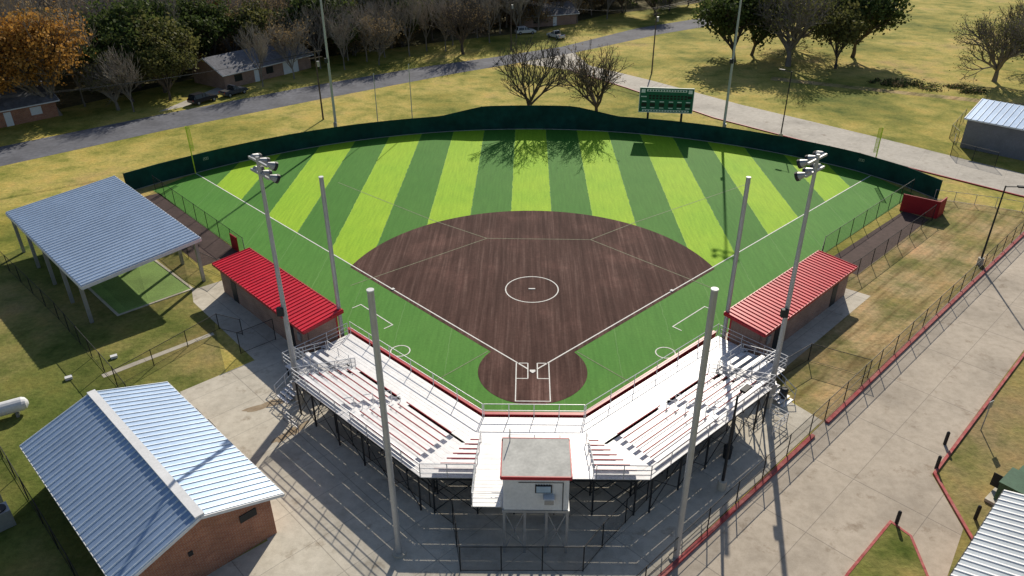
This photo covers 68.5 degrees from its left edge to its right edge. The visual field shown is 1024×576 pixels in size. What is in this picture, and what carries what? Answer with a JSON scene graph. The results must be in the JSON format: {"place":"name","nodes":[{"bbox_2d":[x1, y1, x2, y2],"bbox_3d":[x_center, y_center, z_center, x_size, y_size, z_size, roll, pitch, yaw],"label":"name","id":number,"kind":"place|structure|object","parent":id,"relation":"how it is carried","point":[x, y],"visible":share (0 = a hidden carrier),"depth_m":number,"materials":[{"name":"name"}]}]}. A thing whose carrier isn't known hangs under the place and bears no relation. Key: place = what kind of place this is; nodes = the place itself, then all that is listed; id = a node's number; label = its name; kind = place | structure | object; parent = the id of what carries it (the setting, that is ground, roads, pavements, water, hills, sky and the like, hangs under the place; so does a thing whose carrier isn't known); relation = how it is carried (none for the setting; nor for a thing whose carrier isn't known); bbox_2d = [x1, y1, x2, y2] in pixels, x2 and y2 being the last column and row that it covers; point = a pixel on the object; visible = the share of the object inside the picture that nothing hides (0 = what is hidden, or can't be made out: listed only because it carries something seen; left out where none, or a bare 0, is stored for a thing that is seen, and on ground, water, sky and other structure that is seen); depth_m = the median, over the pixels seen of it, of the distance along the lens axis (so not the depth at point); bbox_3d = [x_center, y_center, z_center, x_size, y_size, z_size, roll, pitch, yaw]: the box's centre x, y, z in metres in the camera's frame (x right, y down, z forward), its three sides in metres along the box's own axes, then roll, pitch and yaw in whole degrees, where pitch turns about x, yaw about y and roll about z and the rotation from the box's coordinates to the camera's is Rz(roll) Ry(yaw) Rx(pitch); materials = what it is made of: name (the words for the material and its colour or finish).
{"place":"outdoors","nodes":[
{"label":"outdoors","id":0,"kind":"place"},
{"bbox_2d":[0,243,225,575],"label":"lawn","id":1,"kind":"structure","parent":0,"point":[43,352],"depth_m":59.91,"materials":[{"name":"green plant"}]},
{"bbox_2d":[0,495,16,531],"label":"air conditioner unit","id":2,"kind":"object","parent":1,"relation":"on","point":[7,520],"visible":1,"depth_m":44.45,"materials":[{"name":"metal"}]},
{"bbox_2d":[0,397,28,417],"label":"propane tank","id":3,"kind":"object","parent":1,"relation":"on","point":[16,406],"visible":1,"depth_m":53.39,"materials":[{"name":"white metal"}]},
{"bbox_2d":[0,446,78,575],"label":"chainlink fence","id":4,"kind":"object","parent":1,"relation":"on","point":[38,514],"visible":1,"depth_m":44.31,"materials":[{"name":"grey metal"}]},
{"bbox_2d":[3,254,125,387],"bbox_3d":[-50.096,-2.874,73.687,62.328,1.850,0.598,25,38,37],"label":"chainlink fence","id":5,"kind":"object","parent":1,"relation":"on","point":[99,354],"visible":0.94,"depth_m":62.93,"materials":[{"name":"grey metal"}]},
{"bbox_2d":[5,175,205,322],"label":"batting cage shelter","id":6,"kind":"object","parent":1,"relation":"on","point":[82,238],"visible":1,"depth_m":70.69,"materials":[{"name":"white metal"}]},
{"bbox_2d":[90,261,189,313],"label":"cage turf mat","id":7,"kind":"object","parent":1,"relation":"on","point":[148,283],"visible":0.4,"depth_m":70.37,"materials":[{"name":"plastic"}]},
{"bbox_2d":[88,260,193,315],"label":"concrete curb","id":8,"kind":"structure","parent":1,"relation":"on","point":[113,310],"depth_m":68.94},
{"bbox_2d":[19,381,284,575],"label":"concession building","id":9,"kind":"structure","parent":1,"relation":"on","point":[167,478],"depth_m":42.69,"materials":[{"name":"metal"}]},
{"bbox_2d":[112,313,242,386],"bbox_3d":[-27.025,4.624,60.365,10.253,1.550,2.337,-26,38,-38],"label":"chainlink fence","id":10,"kind":"object","parent":1,"relation":"on","point":[181,349],"visible":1,"depth_m":60.69,"materials":[{"name":"grey metal"}]},
{"bbox_2d":[102,332,213,376],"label":"concrete path","id":11,"kind":"structure","parent":0,"point":[150,358],"depth_m":60.52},
{"bbox_2d":[145,193,237,265],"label":"bullpen dirt","id":12,"kind":"structure","parent":0,"point":[211,244],"depth_m":79.67,"materials":[{"name":"soil"}]},
{"bbox_2d":[159,88,223,111],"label":"house driveway","id":13,"kind":"structure","parent":0,"point":[215,91],"depth_m":125.69,"materials":[{"name":"concrete"}]},
{"bbox_2d":[187,92,217,104],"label":"parked car","id":14,"kind":"object","parent":13,"relation":"on","point":[197,98],"visible":1,"depth_m":124.66,"materials":[{"name":"paint"}]},
{"bbox_2d":[42,0,712,108],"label":"woods floor","id":15,"kind":"structure","parent":0,"point":[74,99],"depth_m":168.95,"materials":[{"name":"brown plant"}]},
{"bbox_2d":[74,0,185,88],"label":"live oak tree","id":16,"kind":"object","parent":15,"relation":"on","point":[119,14],"visible":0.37,"depth_m":125.83,"materials":[{"name":"green plant"}]},
{"bbox_2d":[114,0,209,79],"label":"live oak tree","id":17,"kind":"object","parent":15,"relation":"on","point":[155,4],"visible":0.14,"depth_m":132.64,"materials":[{"name":"green plant"}]},
{"bbox_2d":[177,0,251,56],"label":"live oak tree","id":18,"kind":"object","parent":15,"relation":"on","point":[211,30],"visible":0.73,"depth_m":138.79,"materials":[{"name":"green plant"}]},
{"bbox_2d":[0,0,663,107],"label":"distant woods","id":19,"kind":"object","parent":15,"relation":"on","point":[227,44],"visible":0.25,"depth_m":144.92,"materials":[{"name":"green plant"}]},
{"bbox_2d":[356,0,425,48],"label":"live oak tree","id":20,"kind":"object","parent":15,"relation":"on","point":[391,45],"visible":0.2,"depth_m":156.89,"materials":[{"name":"green plant"}]},
{"bbox_2d":[421,0,453,40],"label":"tree","id":21,"kind":"object","parent":15,"relation":"on","point":[433,24],"visible":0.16,"depth_m":165.47,"materials":[{"name":"plant"}]},
{"bbox_2d":[507,1,579,27],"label":"suburban house","id":22,"kind":"structure","parent":15,"relation":"on","point":[563,16],"depth_m":186.09,"materials":[{"name":"beige brick"}]},
{"bbox_2d":[0,3,836,165],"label":"asphalt road","id":23,"kind":"structure","parent":0,"point":[35,149],"depth_m":126.00,"materials":[{"name":"asphalt"}]},
{"bbox_2d":[0,0,1023,559],"bbox_3d":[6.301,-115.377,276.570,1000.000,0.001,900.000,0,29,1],"label":"ground","id":24,"kind":"structure","parent":0,"point":[922,46],"depth_m":129.36,"materials":[{"name":"green plant"}]},
{"bbox_2d":[0,36,45,94],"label":"golden autumn tree","id":25,"kind":"object","parent":24,"relation":"on","point":[5,75],"visible":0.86,"depth_m":109.87,"materials":[{"name":"orange plant"}]},
{"bbox_2d":[0,79,59,127],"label":"brick house","id":26,"kind":"structure","parent":24,"relation":"on","point":[16,110],"depth_m":116.26,"materials":[{"name":"brick"}]},
{"bbox_2d":[0,1,95,115],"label":"golden autumn tree","id":27,"kind":"object","parent":24,"relation":"on","point":[12,49],"visible":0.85,"depth_m":113.10,"materials":[{"name":"orange plant"}]},
{"bbox_2d":[72,51,142,110],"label":"oak tree","id":28,"kind":"object","parent":24,"relation":"on","point":[93,83],"visible":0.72,"depth_m":118.58,"materials":[{"name":"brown plant"}]},
{"bbox_2d":[73,25,158,101],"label":"live oak tree","id":29,"kind":"object","parent":24,"relation":"on","point":[126,47],"visible":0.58,"depth_m":121.78,"materials":[{"name":"green plant"}]},
{"bbox_2d":[94,43,145,111],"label":"bare tree","id":30,"kind":"object","parent":24,"relation":"on","point":[111,77],"visible":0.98,"depth_m":117.42,"materials":[{"name":"grey plant"}]},
{"bbox_2d":[89,9,209,92],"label":"live oak tree","id":31,"kind":"object","parent":24,"relation":"on","point":[180,39],"visible":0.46,"depth_m":126.37,"materials":[{"name":"green plant"}]},
{"bbox_2d":[127,35,206,100],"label":"live oak tree","id":32,"kind":"object","parent":24,"relation":"on","point":[165,59],"visible":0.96,"depth_m":123.63,"materials":[{"name":"green plant"}]},
{"bbox_2d":[218,84,247,96],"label":"parked car","id":33,"kind":"object","parent":24,"relation":"on","point":[230,90],"visible":1,"depth_m":129.34,"materials":[{"name":"paint"}]},
{"bbox_2d":[187,39,313,88],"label":"suburban house","id":34,"kind":"structure","parent":24,"relation":"on","point":[236,75],"depth_m":136.78,"materials":[{"name":"beige brick"}]},
{"bbox_2d":[233,18,274,86],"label":"bare tree","id":35,"kind":"object","parent":24,"relation":"on","point":[261,50],"visible":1,"depth_m":131.42,"materials":[{"name":"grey plant"}]},
{"bbox_2d":[225,0,289,45],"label":"live oak tree","id":36,"kind":"object","parent":24,"relation":"on","point":[255,14],"visible":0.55,"depth_m":142.35,"materials":[{"name":"green plant"}]},
{"bbox_2d":[252,0,298,41],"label":"bare tree","id":37,"kind":"object","parent":24,"relation":"on","point":[282,21],"visible":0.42,"depth_m":143.66,"materials":[{"name":"grey plant"}]},
{"bbox_2d":[253,16,314,78],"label":"bare tree","id":38,"kind":"object","parent":24,"relation":"on","point":[281,39],"visible":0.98,"depth_m":137.71,"materials":[{"name":"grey plant"}]},
{"bbox_2d":[283,0,340,68],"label":"bare tree","id":39,"kind":"object","parent":24,"relation":"on","point":[312,27],"visible":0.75,"depth_m":143.89,"materials":[{"name":"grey plant"}]},
{"bbox_2d":[307,49,323,119],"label":"utility pole","id":40,"kind":"object","parent":24,"relation":"on","point":[317,63],"visible":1,"depth_m":113.73,"materials":[{"name":"brown wood"}]},
{"bbox_2d":[274,0,361,60],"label":"live oak tree","id":41,"kind":"object","parent":24,"relation":"on","point":[297,5],"visible":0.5,"depth_m":146.13,"materials":[{"name":"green plant"}]},
{"bbox_2d":[320,0,336,126],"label":"stadium light pole","id":42,"kind":"object","parent":24,"relation":"on","point":[326,59],"visible":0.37,"depth_m":104.68,"materials":[{"name":"metal"}]},
{"bbox_2d":[321,7,357,69],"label":"bare tree","id":43,"kind":"object","parent":24,"relation":"on","point":[339,35],"visible":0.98,"depth_m":142.50,"materials":[{"name":"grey plant"}]},
{"bbox_2d":[337,0,390,61],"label":"bare tree","id":44,"kind":"object","parent":24,"relation":"on","point":[359,27],"visible":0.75,"depth_m":147.44,"materials":[{"name":"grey plant"}]},
{"bbox_2d":[362,0,397,56],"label":"bare tree","id":45,"kind":"object","parent":24,"relation":"on","point":[381,11],"visible":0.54,"depth_m":151.22,"materials":[{"name":"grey plant"}]},
{"bbox_2d":[357,11,406,64],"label":"bare tree","id":46,"kind":"object","parent":24,"relation":"on","point":[371,29],"visible":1,"depth_m":145.65,"materials":[{"name":"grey plant"}]},
{"bbox_2d":[387,0,426,55],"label":"bare tree","id":47,"kind":"object","parent":24,"relation":"on","point":[399,14],"visible":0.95,"depth_m":152.04,"materials":[{"name":"grey plant"}]},
{"bbox_2d":[410,0,442,50],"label":"bare tree","id":48,"kind":"object","parent":24,"relation":"on","point":[421,18],"visible":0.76,"depth_m":156.57,"materials":[{"name":"grey plant"}]},
{"bbox_2d":[430,0,465,50],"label":"bare tree","id":49,"kind":"object","parent":24,"relation":"on","point":[440,14],"visible":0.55,"depth_m":156.17,"materials":[{"name":"grey plant"}]},
{"bbox_2d":[427,0,488,54],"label":"oak tree","id":50,"kind":"object","parent":24,"relation":"on","point":[463,16],"visible":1,"depth_m":153.71,"materials":[{"name":"brown plant"}]},
{"bbox_2d":[474,0,504,42],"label":"bare tree","id":51,"kind":"object","parent":24,"relation":"on","point":[489,9],"visible":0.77,"depth_m":164.78,"materials":[{"name":"grey plant"}]},
{"bbox_2d":[500,0,529,37],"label":"bare tree","id":52,"kind":"object","parent":24,"relation":"on","point":[507,5],"visible":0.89,"depth_m":169.05,"materials":[{"name":"grey plant"}]},
{"bbox_2d":[493,36,575,104],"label":"oak tree","id":53,"kind":"object","parent":24,"relation":"on","point":[539,79],"visible":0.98,"depth_m":110.54,"materials":[{"name":"brown plant"}]},
{"bbox_2d":[555,37,633,110],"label":"oak tree","id":54,"kind":"object","parent":24,"relation":"on","point":[583,74],"visible":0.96,"depth_m":111.29,"materials":[{"name":"brown plant"}]},
{"bbox_2d":[638,87,694,121],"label":"scoreboard","id":55,"kind":"object","parent":24,"relation":"on","point":[665,100],"visible":0.99,"depth_m":107.69,"materials":[{"name":"metal"}]},
{"bbox_2d":[722,0,741,126],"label":"stadium light pole","id":56,"kind":"object","parent":24,"relation":"on","point":[731,62],"visible":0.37,"depth_m":103.33,"materials":[{"name":"metal"}]},
{"bbox_2d":[688,0,784,61],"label":"live oak tree","id":57,"kind":"object","parent":24,"relation":"on","point":[722,15],"visible":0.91,"depth_m":144.85,"materials":[{"name":"green plant"}]},
{"bbox_2d":[733,0,795,55],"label":"live oak tree","id":58,"kind":"object","parent":24,"relation":"on","point":[754,30],"visible":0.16,"depth_m":146.97,"materials":[{"name":"green plant"}]},
{"bbox_2d":[745,0,847,66],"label":"oak tree","id":59,"kind":"object","parent":24,"relation":"on","point":[788,12],"visible":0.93,"depth_m":141.74,"materials":[{"name":"green plant"}]},
{"bbox_2d":[806,0,876,68],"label":"live oak tree","id":60,"kind":"object","parent":24,"relation":"on","point":[848,29],"visible":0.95,"depth_m":139.65,"materials":[{"name":"green plant"}]},
{"bbox_2d":[809,0,914,57],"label":"live oak tree","id":61,"kind":"object","parent":24,"relation":"on","point":[882,12],"visible":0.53,"depth_m":143.96,"materials":[{"name":"green plant"}]},
{"bbox_2d":[822,179,914,250],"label":"chainlink fence","id":62,"kind":"object","parent":24,"relation":"on","point":[866,215],"visible":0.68,"depth_m":81.14,"materials":[{"name":"black metal"}]},
{"bbox_2d":[775,197,1023,425],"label":"dry grass strip","id":63,"kind":"object","parent":24,"relation":"on","point":[907,282],"visible":0.6,"depth_m":68.77,"materials":[{"name":"plant"}]},
{"bbox_2d":[849,204,936,279],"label":"chainlink fence","id":64,"kind":"object","parent":63,"relation":"on","point":[888,241],"visible":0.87,"depth_m":75.78,"materials":[{"name":"black metal"}]},
{"bbox_2d":[899,194,947,218],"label":"bullpen backstop wall","id":65,"kind":"structure","parent":63,"relation":"on","point":[915,205],"depth_m":83.75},
{"bbox_2d":[976,185,1023,265],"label":"street lamp","id":66,"kind":"object","parent":63,"relation":"on","point":[980,263],"visible":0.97,"depth_m":71.88,"materials":[{"name":"metal"}]},
{"bbox_2d":[866,77,990,94],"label":"bush thicket","id":67,"kind":"object","parent":24,"relation":"on","point":[896,82],"visible":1,"depth_m":132.76,"materials":[{"name":"green plant"}]},
{"bbox_2d":[933,353,1023,539],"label":"red kerb","id":68,"kind":"structure","parent":24,"relation":"on","point":[941,485],"depth_m":50.18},
{"bbox_2d":[949,0,1023,83],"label":"oak tree","id":69,"kind":"object","parent":24,"relation":"on","point":[1012,45],"visible":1,"depth_m":131.61,"materials":[{"name":"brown plant"}]},
{"bbox_2d":[960,98,1023,160],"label":"metal shed","id":70,"kind":"structure","parent":24,"relation":"on","point":[995,126],"depth_m":101.42,"materials":[{"name":"grey"}]},
{"bbox_2d":[995,0,1023,30],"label":"oak tree","id":71,"kind":"object","parent":24,"relation":"on","point":[1009,11],"visible":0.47,"depth_m":143.59,"materials":[{"name":"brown plant"}]},
{"bbox_2d":[180,281,869,575],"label":"plaza pavement","id":72,"kind":"structure","parent":0,"point":[332,511],"depth_m":46.54,"materials":[{"name":"concrete"}]},
{"bbox_2d":[242,396,294,411],"bbox_3d":[-17.794,8.480,54.961,3.817,0.001,0.803,-15,32,-24],"label":"water stain","id":73,"kind":"object","parent":72,"relation":"on","point":[274,402],"visible":0.97,"depth_m":54.82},
{"bbox_2d":[248,153,304,404],"bbox_3d":[-15.438,0.167,50.555,1.306,18.800,2.758,-25,37,-37],"label":"stadium light pole","id":74,"kind":"object","parent":72,"relation":"on","point":[261,172],"visible":0.98,"depth_m":48.81,"materials":[{"name":"metal"}]},
{"bbox_2d":[212,247,343,353],"bbox_3d":[-20.306,1.081,64.836,3.848,3.320,16.152,-25,38,-37],"label":"dugout","id":75,"kind":"object","parent":72,"relation":"on","point":[248,277],"visible":0.93,"depth_m":63.22,"materials":[{"name":"metal"}]},
{"bbox_2d":[271,420,309,442],"bbox_3d":[-15.289,10.008,52.203,0.786,0.001,3.179,20,35,32],"label":"water stain","id":76,"kind":"object","parent":72,"relation":"on","point":[288,433],"visible":0.93,"depth_m":52.13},
{"bbox_2d":[319,176,344,337],"bbox_3d":[-13.954,-1.846,58.597,0.800,14.460,0.800,0,29,1],"label":"backstop net pole","id":77,"kind":"object","parent":72,"relation":"on","point":[329,239],"visible":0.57,"depth_m":57.89,"materials":[{"name":"white metal"}]},
{"bbox_2d":[366,288,405,558],"bbox_3d":[-6.472,7.604,38.739,0.800,17.260,0.800,0,29,1],"label":"backstop net pole","id":78,"kind":"object","parent":72,"relation":"on","point":[399,551],"visible":1,"depth_m":38.15,"materials":[{"name":"white metal"}]},
{"bbox_2d":[333,413,727,571],"bbox_3d":[1.252,11.939,46.608,27.068,1.950,12.268,0,29,1],"label":"chainlink fence","id":79,"kind":"object","parent":72,"relation":"on","point":[501,570],"visible":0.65,"depth_m":43.01,"materials":[{"name":"black metal"}]},
{"bbox_2d":[274,321,796,515],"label":"grandstand bleachers","id":80,"kind":"object","parent":72,"relation":"on","point":[641,431],"visible":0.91,"depth_m":50.88,"materials":[{"name":"metal"}]},
{"bbox_2d":[500,428,572,552],"bbox_3d":[1.323,11.505,42.205,3.850,7.000,3.290,0,29,1],"label":"press box","id":81,"kind":"object","parent":72,"relation":"on","point":[536,475],"visible":1,"depth_m":40.91,"materials":[{"name":"white metal"}]},
{"bbox_2d":[669,287,718,561],"bbox_3d":[9.223,7.650,38.312,0.800,17.460,0.800,0,29,1],"label":"backstop net pole","id":82,"kind":"object","parent":72,"relation":"on","point":[674,555],"visible":0.98,"depth_m":37.56,"materials":[{"name":"white metal"}]},
{"bbox_2d":[717,384,751,491],"bbox_3d":[13.509,9.216,45.814,1.580,7.375,0.560,-26,38,-38],"label":"street lamp","id":83,"kind":"object","parent":72,"relation":"on","point":[722,480],"visible":1,"depth_m":45.56,"materials":[{"name":"metal"}]},
{"bbox_2d":[721,176,750,338],"bbox_3d":[17.138,-1.671,57.910,0.800,14.560,0.800,0,29,1],"label":"backstop net pole","id":84,"kind":"object","parent":72,"relation":"on","point":[738,240],"visible":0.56,"depth_m":57.18,"materials":[{"name":"white metal"}]},
{"bbox_2d":[723,250,857,355],"bbox_3d":[23.786,1.321,64.020,16.152,3.320,3.848,-25,38,-37],"label":"dugout","id":85,"kind":"object","parent":72,"relation":"on","point":[821,280],"visible":0.95,"depth_m":62.41,"materials":[{"name":"metal"}]},
{"bbox_2d":[764,150,826,407],"bbox_3d":[18.378,0.197,50.001,1.214,19.000,2.766,26,38,38],"label":"stadium light pole","id":86,"kind":"object","parent":72,"relation":"on","point":[816,166],"visible":0.94,"depth_m":48.16,"materials":[{"name":"metal"}]},
{"bbox_2d":[153,174,912,411],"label":"foul turf","id":87,"kind":"structure","parent":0,"point":[625,350],"depth_m":68.73,"materials":[{"name":"plastic"}]},
{"bbox_2d":[348,327,715,417],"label":"backstop wall","id":88,"kind":"structure","parent":87,"relation":"on","point":[478,411],"depth_m":54.76,"materials":[{"name":"red paint"}]},
{"bbox_2d":[197,129,869,266],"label":"outfield turf","id":89,"kind":"structure","parent":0,"point":[630,178],"depth_m":92.96,"materials":[{"name":"plastic"}]},
{"bbox_2d":[351,211,713,351],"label":"infield","id":90,"kind":"object","parent":89,"relation":"on","point":[601,287],"visible":1,"depth_m":72.72,"materials":[{"name":"soil"}]},
{"bbox_2d":[478,341,586,403],"bbox_3d":[1.601,6.416,58.466,8.500,0.001,8.500,0,29,1],"label":"home plate circle","id":91,"kind":"object","parent":90,"relation":"on","point":[497,373],"visible":0.94,"depth_m":58.23,"materials":[{"name":"soil"}]},
{"bbox_2d":[123,105,942,199],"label":"outfield fence","id":92,"kind":"object","parent":89,"relation":"on","point":[501,117],"visible":0.96,"depth_m":105.73,"materials":[{"name":"fabric"}]},
{"bbox_2d":[196,173,869,401],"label":"painted field lines","id":93,"kind":"object","parent":89,"relation":"on","point":[535,302],"visible":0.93,"depth_m":66.71,"materials":[{"name":"paint"}]},
{"bbox_2d":[338,182,742,381],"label":"turf seam lines","id":94,"kind":"object","parent":89,"relation":"on","point":[513,238],"visible":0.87,"depth_m":78.12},
{"bbox_2d":[525,53,1023,195],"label":"paved path","id":95,"kind":"structure","parent":0,"point":[932,161],"depth_m":107.56,"materials":[{"name":"concrete"}]},
{"bbox_2d":[572,70,1023,196],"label":"driveway kerb","id":96,"kind":"structure","parent":95,"relation":"on","point":[808,141],"depth_m":96.52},
{"bbox_2d":[667,230,1023,575],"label":"concrete road","id":97,"kind":"structure","parent":0,"point":[839,491],"depth_m":49.23,"materials":[{"name":"concrete"}]},
{"bbox_2d":[636,220,1023,575],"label":"chainlink fence","id":98,"kind":"object","parent":97,"relation":"on","point":[812,422],"visible":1,"depth_m":52.41,"materials":[{"name":"black metal"}]},
{"bbox_2d":[658,232,1023,575],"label":"red kerb","id":99,"kind":"structure","parent":97,"relation":"on","point":[729,513],"depth_m":51.19,"materials":[{"name":"concrete"}]},
{"bbox_2d":[845,520,928,575],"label":"grass island","id":100,"kind":"structure","parent":97,"relation":"on","point":[891,549],"depth_m":42.37,"materials":[{"name":"plant"}]},
{"bbox_2d":[835,211,928,274],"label":"bullpen dirt","id":101,"kind":"structure","parent":0,"point":[864,245],"depth_m":78.52,"materials":[{"name":"soil"}]},
{"bbox_2d":[771,77,1023,105],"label":"dirt path","id":102,"kind":"structure","parent":0,"point":[878,90],"depth_m":131.05,"materials":[{"name":"beige soil"}]},
{"bbox_2d":[932,350,1023,575],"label":"roadside verge lawn","id":103,"kind":"structure","parent":0,"point":[976,460],"depth_m":49.86,"materials":[{"name":"green plant"}]},
{"bbox_2d":[984,465,1023,504],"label":"electrical transformer","id":104,"kind":"object","parent":103,"relation":"on","point":[1012,479],"visible":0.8,"depth_m":45.87,"materials":[{"name":"metal"}]},
{"bbox_2d":[949,490,1023,575],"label":"metal roof building","id":105,"kind":"structure","parent":0,"point":[995,546],"depth_m":38.90,"materials":[{"name":"grey metal"}]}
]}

